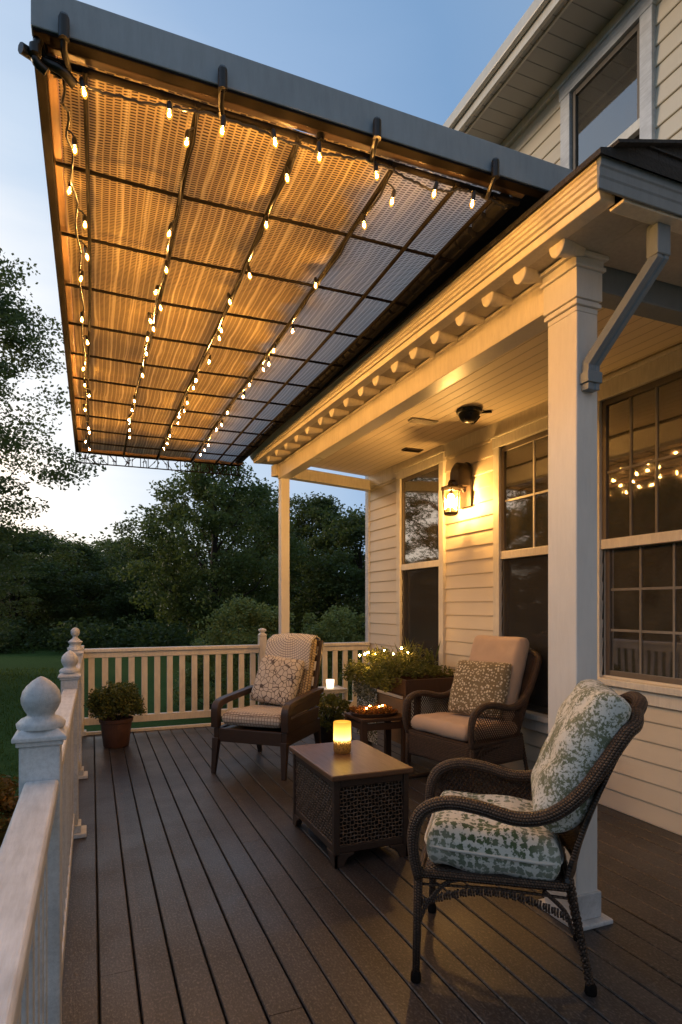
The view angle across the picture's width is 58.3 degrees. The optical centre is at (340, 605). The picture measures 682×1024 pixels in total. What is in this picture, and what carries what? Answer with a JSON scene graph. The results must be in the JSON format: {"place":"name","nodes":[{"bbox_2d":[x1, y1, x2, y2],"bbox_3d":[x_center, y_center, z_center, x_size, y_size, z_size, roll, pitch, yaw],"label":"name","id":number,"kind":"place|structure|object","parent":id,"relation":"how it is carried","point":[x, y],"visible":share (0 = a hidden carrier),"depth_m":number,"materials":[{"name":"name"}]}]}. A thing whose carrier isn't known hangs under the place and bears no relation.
{"place":"outdoors","nodes":[
{"label":"outdoors","id":0,"kind":"place"},
{"bbox_2d":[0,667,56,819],"bbox_3d":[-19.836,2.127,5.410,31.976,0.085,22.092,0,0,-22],"label":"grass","id":1,"kind":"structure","parent":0,"point":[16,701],"depth_m":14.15,"materials":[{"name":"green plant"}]},
{"bbox_2d":[0,618,359,828],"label":"lawn","id":2,"kind":"structure","parent":0,"point":[38,659],"depth_m":17.67,"materials":[{"name":"green plant"}]},
{"bbox_2d":[0,774,18,846],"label":"rust shrub","id":3,"kind":"object","parent":2,"relation":"on","point":[8,801],"visible":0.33,"depth_m":4.64,"materials":[{"name":"brown plant"}]},
{"bbox_2d":[0,517,48,646],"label":"tree","id":4,"kind":"object","parent":2,"relation":"on","point":[3,606],"visible":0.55,"depth_m":19.43,"materials":[{"name":"green plant"}]},
{"bbox_2d":[0,530,84,619],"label":"tree","id":5,"kind":"object","parent":2,"relation":"on","point":[56,540],"visible":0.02,"depth_m":50.75,"materials":[{"name":"green plant"}]},
{"bbox_2d":[0,523,99,646],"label":"tree","id":6,"kind":"object","parent":2,"relation":"on","point":[48,610],"visible":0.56,"depth_m":32.46,"materials":[{"name":"green plant"}]},
{"bbox_2d":[0,248,106,633],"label":"tree","id":7,"kind":"object","parent":2,"relation":"on","point":[13,320],"visible":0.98,"depth_m":14.36,"materials":[{"name":"green plant"}]},
{"bbox_2d":[15,540,136,632],"bbox_3d":[-15.986,-0.784,38.002,8.090,6.510,8.689,0,0,38],"label":"tree","id":8,"kind":"object","parent":2,"relation":"on","point":[91,563],"visible":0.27,"depth_m":36.75,"materials":[{"name":"green plant"}]},
{"bbox_2d":[62,537,158,629],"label":"tree","id":9,"kind":"object","parent":2,"relation":"on","point":[115,543],"visible":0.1,"depth_m":40.88,"materials":[{"name":"green plant"}]},
{"bbox_2d":[0,612,229,653],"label":"undergrowth","id":10,"kind":"object","parent":2,"relation":"on","point":[93,634],"visible":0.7,"depth_m":28.11,"materials":[{"name":"green plant"}]},
{"bbox_2d":[92,533,209,644],"bbox_3d":[-10.242,-0.799,34.245,6.983,6.543,7.500,0,0,-26],"label":"tree","id":11,"kind":"object","parent":2,"relation":"on","point":[126,608],"visible":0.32,"depth_m":32.63,"materials":[{"name":"green plant"}]},
{"bbox_2d":[6,527,364,627],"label":"distant woodland","id":12,"kind":"object","parent":2,"relation":"on","point":[83,537],"depth_m":59.02,"materials":[{"name":"green plant"}]},
{"bbox_2d":[173,627,237,707],"bbox_3d":[-2.833,1.319,13.052,1.617,1.783,1.428,0,0,-22],"label":"bush","id":13,"kind":"object","parent":2,"relation":"on","point":[199,682],"visible":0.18,"depth_m":12.76,"materials":[{"name":"green plant"}]},
{"bbox_2d":[108,462,312,640],"bbox_3d":[-4.818,-1.728,22.770,7.155,7.863,7.106,0,0,16],"label":"tree","id":14,"kind":"object","parent":2,"relation":"on","point":[176,517],"visible":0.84,"depth_m":21.86,"materials":[{"name":"green plant"}]},
{"bbox_2d":[190,593,276,707],"bbox_3d":[-1.910,0.994,11.646,1.855,2.437,1.810,0,0,-44],"label":"bush","id":15,"kind":"object","parent":2,"relation":"on","point":[244,610],"visible":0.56,"depth_m":11.34,"materials":[{"name":"green plant"}]},
{"bbox_2d":[197,492,321,643],"bbox_3d":[-4.437,-2.115,33.758,6.877,8.652,7.818,0,0,33],"label":"tree","id":16,"kind":"object","parent":2,"relation":"on","point":[254,504],"visible":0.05,"depth_m":32.88,"materials":[{"name":"green plant"}]},
{"bbox_2d":[245,605,294,698],"bbox_3d":[-1.398,1.098,12.162,1.441,2.219,1.514,0,0,-22],"label":"bush","id":17,"kind":"object","parent":2,"relation":"on","point":[275,613],"visible":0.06,"depth_m":11.99,"materials":[{"name":"green plant"}]},
{"bbox_2d":[242,491,364,633],"bbox_3d":[-1.540,-1.547,29.177,5.429,7.514,6.172,0,0,30],"label":"tree","id":18,"kind":"object","parent":2,"relation":"on","point":[312,509],"visible":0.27,"depth_m":28.11,"materials":[{"name":"green plant"}]},
{"bbox_2d":[290,504,364,654],"bbox_3d":[0.529,-0.898,26.008,6.812,6.759,7.317,0,0,40],"label":"tree","id":19,"kind":"object","parent":2,"relation":"on","point":[346,534],"visible":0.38,"depth_m":24.96,"materials":[{"name":"green plant"}]},
{"bbox_2d":[300,611,358,712],"bbox_3d":[-0.403,1.162,12.023,1.745,2.098,1.694,0,0,34],"label":"bush","id":20,"kind":"object","parent":2,"relation":"on","point":[319,630],"visible":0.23,"depth_m":11.72,"materials":[{"name":"green plant"}]},
{"bbox_2d":[318,605,364,711],"bbox_3d":[0.128,1.100,12.563,1.644,2.223,1.616,0,0,21],"label":"bush","id":21,"kind":"object","parent":2,"relation":"on","point":[348,615],"visible":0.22,"depth_m":12.32,"materials":[{"name":"green plant"}]},
{"bbox_2d":[250,0,681,930],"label":"house","id":22,"kind":"structure","parent":2,"relation":"on","point":[546,330],"depth_m":4.21,"materials":[{"name":"white wood"}]},
{"bbox_2d":[18,0,572,475],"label":"canopy","id":23,"kind":"object","parent":22,"relation":"attached to","point":[410,248],"visible":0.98,"depth_m":2.79,"materials":[{"name":"fabric"}]},
{"bbox_2d":[61,79,90,452],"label":"string lights","id":24,"kind":"object","parent":23,"relation":"hanging from","point":[71,187],"visible":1,"depth_m":2.64,"materials":[{"name":"white glass"}]},
{"bbox_2d":[124,113,197,456],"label":"string lights","id":25,"kind":"object","parent":23,"relation":"hanging from","point":[171,226],"visible":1,"depth_m":2.91,"materials":[{"name":"yellow plastic"}]},
{"bbox_2d":[159,145,298,457],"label":"string lights","id":26,"kind":"object","parent":23,"relation":"hanging from","point":[287,172],"visible":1,"depth_m":3.09,"materials":[{"name":"yellow plastic"}]},
{"bbox_2d":[50,71,506,208],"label":"string lights","id":27,"kind":"object","parent":23,"relation":"hanging from","point":[170,107],"visible":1,"depth_m":2.17,"materials":[{"name":"black plastic"}]},
{"bbox_2d":[193,170,395,461],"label":"string lights","id":28,"kind":"object","parent":23,"relation":"hanging from","point":[363,216],"visible":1,"depth_m":3.16,"materials":[{"name":"yellow plastic"}]},
{"bbox_2d":[401,447,423,452],"bbox_3d":[0.775,-1.681,6.633,0.220,0.021,0.100,0,0,-22],"label":"ceiling vent","id":29,"kind":"object","parent":22,"relation":"attached to","point":[407,449],"visible":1,"depth_m":6.61,"materials":[{"name":"brown metal"}]},
{"bbox_2d":[394,450,446,703],"bbox_3d":[0.889,-0.291,6.906,0.128,2.662,1.120,0,0,-22],"label":"window","id":30,"kind":"structure","parent":22,"relation":"in","point":[420,517],"depth_m":6.91,"materials":[{"name":"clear glass"}]},
{"bbox_2d":[408,417,437,424],"bbox_3d":[0.745,-1.663,5.540,0.260,0.021,0.100,0,0,-22],"label":"ceiling vent","id":31,"kind":"object","parent":22,"relation":"attached to","point":[422,421],"visible":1,"depth_m":5.52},
{"bbox_2d":[441,462,471,515],"bbox_3d":[1.105,-1.140,5.979,0.292,0.537,0.190,0,0,-22],"label":"wall lamp","id":32,"kind":"object","parent":22,"relation":"attached to","point":[460,482],"visible":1,"depth_m":5.94,"materials":[{"name":"brown metal"}]},
{"bbox_2d":[456,406,491,424],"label":"ceiling dome","id":33,"kind":"structure","parent":22,"relation":"attached to","point":[468,415],"depth_m":5.16,"materials":[{"name":"black plastic"}]},
{"bbox_2d":[490,413,547,733],"bbox_3d":[2.007,-0.215,5.299,0.985,2.830,1.460,0,0,-22],"label":"window","id":34,"kind":"structure","parent":22,"relation":"in","point":[520,474],"depth_m":5.27,"materials":[{"name":"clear glass"}]},
{"bbox_2d":[557,0,655,169],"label":"window","id":35,"kind":"structure","parent":22,"relation":"in","point":[610,96],"depth_m":4.35,"materials":[{"name":"white paint"}]},
{"bbox_2d":[597,344,681,710],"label":"window","id":36,"kind":"structure","parent":22,"relation":"in","point":[639,406],"depth_m":4.15,"materials":[{"name":"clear glass"}]},
{"bbox_2d":[0,0,533,600],"label":"sky","id":37,"kind":"structure","parent":0,"point":[418,58],"materials":[{"name":"blue"}]},
{"bbox_2d":[62,719,681,1023],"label":"deck","id":38,"kind":"structure","parent":0,"point":[269,914],"depth_m":2.81,"materials":[{"name":"brown wood"}]},
{"bbox_2d":[0,628,87,1023],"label":"railing","id":39,"kind":"object","parent":38,"relation":"on","point":[45,829],"visible":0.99,"depth_m":1.61,"materials":[{"name":"white paint"}]},
{"bbox_2d":[83,680,146,748],"bbox_3d":[-2.322,1.110,6.302,0.615,0.680,0.622,0,0,-22],"label":"potted bush","id":40,"kind":"object","parent":38,"relation":"on","point":[105,705],"visible":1,"depth_m":6.19,"materials":[{"name":"green plant"}]},
{"bbox_2d":[94,739,183,1023],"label":"deck framing","id":41,"kind":"object","parent":38,"relation":"attached to","point":[99,1022],"depth_m":2.97,"materials":[{"name":"black wood"}]},
{"bbox_2d":[81,628,368,735],"bbox_3d":[-1.310,1.018,7.470,3.610,1.465,0.135,0,0,-22],"label":"railing","id":42,"kind":"object","parent":38,"relation":"on","point":[132,653],"visible":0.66,"depth_m":7.24,"materials":[{"name":"white wood"}]},
{"bbox_2d":[211,640,323,780],"bbox_3d":[-0.616,0.899,5.656,0.738,1.110,1.040,0,0,20],"label":"wooden armchair","id":43,"kind":"object","parent":38,"relation":"on","point":[293,730],"visible":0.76,"depth_m":5.30,"materials":[{"name":"brown wood"}]},
{"bbox_2d":[222,705,306,727],"bbox_3d":[-0.669,0.995,5.510,0.585,0.137,0.630,0,-3,20],"label":"seat cushion","id":44,"kind":"object","parent":43,"relation":"on","point":[265,716],"visible":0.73,"depth_m":5.25,"materials":[{"name":"fabric"}]},
{"bbox_2d":[251,655,304,705],"bbox_3d":[-0.600,0.710,5.788,0.458,0.458,0.181,6,-22,25],"label":"throw pillow","id":45,"kind":"object","parent":44,"relation":"on","point":[277,680],"visible":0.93,"depth_m":5.71,"materials":[{"name":"fabric"}]},
{"bbox_2d":[260,638,316,705],"bbox_3d":[-0.511,0.650,5.948,0.507,0.706,0.125,0,-21,20],"label":"back pad","id":46,"kind":"object","parent":43,"relation":"on","point":[305,683],"visible":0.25,"depth_m":5.83,"materials":[{"name":"beige patterned fabric"}]},
{"bbox_2d":[265,633,319,669],"bbox_3d":[-0.479,0.448,6.036,0.472,0.338,0.336,0,0,20],"label":"throw blanket","id":47,"kind":"object","parent":43,"relation":"on","point":[297,646],"visible":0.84,"depth_m":5.94,"materials":[{"name":"fabric"}]},
{"bbox_2d":[307,693,350,742],"bbox_3d":[-0.127,1.193,6.488,0.497,0.513,0.485,0,0,-22],"label":"floor plant","id":48,"kind":"object","parent":38,"relation":"on","point":[325,708],"visible":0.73,"depth_m":6.39,"materials":[{"name":"green plant"}]},
{"bbox_2d":[319,686,347,719],"bbox_3d":[-0.120,1.212,7.240,0.320,0.475,0.300,0,0,-22],"label":"plant stool","id":49,"kind":"object","parent":38,"relation":"on","point":[336,690],"visible":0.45,"depth_m":7.15,"materials":[{"name":"white paint"}]},
{"bbox_2d":[326,679,333,687],"bbox_3d":[-0.128,0.924,7.204,0.100,0.100,0.100,0,0,-22],"label":"votive","id":50,"kind":"object","parent":49,"relation":"on","point":[329,683],"visible":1,"depth_m":7.17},
{"bbox_2d":[289,740,412,868],"bbox_3d":[0.037,1.192,3.800,0.505,0.515,0.790,0,0,-22],"label":"coffee table","id":51,"kind":"object","parent":38,"relation":"on","point":[356,798],"visible":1,"depth_m":3.51,"materials":[{"name":"brown wicker"}]},
{"bbox_2d":[333,720,350,753],"bbox_3d":[0.008,0.837,3.890,0.112,0.195,0.112,0,0,-22],"label":"candle","id":52,"kind":"object","parent":51,"relation":"on","point":[341,736],"visible":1,"depth_m":3.84,"materials":[{"name":"wax"}]},
{"bbox_2d":[344,712,408,762],"bbox_3d":[0.318,1.218,5.528,0.460,0.465,0.400,0,0,-22],"label":"side table","id":53,"kind":"object","parent":38,"relation":"on","point":[362,725],"visible":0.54,"depth_m":5.39,"materials":[{"name":"brown wood"}]},
{"bbox_2d":[349,704,397,717],"bbox_3d":[0.299,0.945,5.521,0.452,0.088,0.363,0,0,-22],"label":"moss tray","id":54,"kind":"object","parent":53,"relation":"on","point":[377,710],"visible":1,"depth_m":5.43,"materials":[{"name":"plant"}]},
{"bbox_2d":[341,638,454,761],"bbox_3d":[0.581,0.891,6.290,0.907,1.119,1.211,0,0,-22],"label":"planter stand","id":55,"kind":"object","parent":38,"relation":"on","point":[402,675],"visible":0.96,"depth_m":6.03,"materials":[{"name":"wood"},{"name":"leaves"}]},
{"bbox_2d":[402,648,541,794],"bbox_3d":[1.063,0.889,4.983,1.057,1.120,0.831,0,0,-34],"label":"wicker rocker","id":56,"kind":"object","parent":38,"relation":"on","point":[506,748],"visible":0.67,"depth_m":4.74,"materials":[{"name":"brown wicker"}]},
{"bbox_2d":[411,712,516,741],"bbox_3d":[0.984,0.964,4.929,0.592,0.139,0.643,2,-1,-34],"label":"seat cushion","id":57,"kind":"object","parent":56,"relation":"on","point":[451,725],"visible":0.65,"depth_m":4.76,"materials":[{"name":"beige fabric"}]},
{"bbox_2d":[448,660,511,717],"bbox_3d":[1.129,0.675,4.991,0.487,0.458,0.175,0,-24,40],"label":"throw pillow","id":58,"kind":"object","parent":57,"relation":"on","point":[475,684],"visible":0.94,"depth_m":4.92,"materials":[{"name":"fabric"}]},
{"bbox_2d":[469,635,528,719],"bbox_3d":[1.282,0.600,5.156,0.179,0.706,0.546,21,-12,-32],"label":"back cushion","id":59,"kind":"object","parent":57,"relation":"on","point":[513,651],"visible":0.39,"depth_m":5.00,"materials":[{"name":"beige fabric"}]},
{"bbox_2d":[407,691,647,996],"bbox_3d":[0.762,0.897,2.524,0.899,1.105,0.655,0,0,15],"label":"wicker armchair","id":60,"kind":"object","parent":38,"relation":"on","point":[599,773],"visible":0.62,"depth_m":2.30,"materials":[{"name":"wicker"}]},
{"bbox_2d":[424,790,563,880],"bbox_3d":[0.635,0.944,2.558,0.532,0.210,0.522,3,1,15],"label":"seat cushion","id":61,"kind":"object","parent":60,"relation":"on","point":[466,841],"visible":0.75,"depth_m":2.34,"materials":[{"name":"green fabric"}]},
{"bbox_2d":[531,679,630,832],"bbox_3d":[0.954,0.588,2.473,0.238,0.572,0.497,25,6,14],"label":"back pillow","id":62,"kind":"object","parent":61,"relation":"on","point":[592,717],"visible":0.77,"depth_m":2.27,"materials":[{"name":"green fabric"}]}
]}

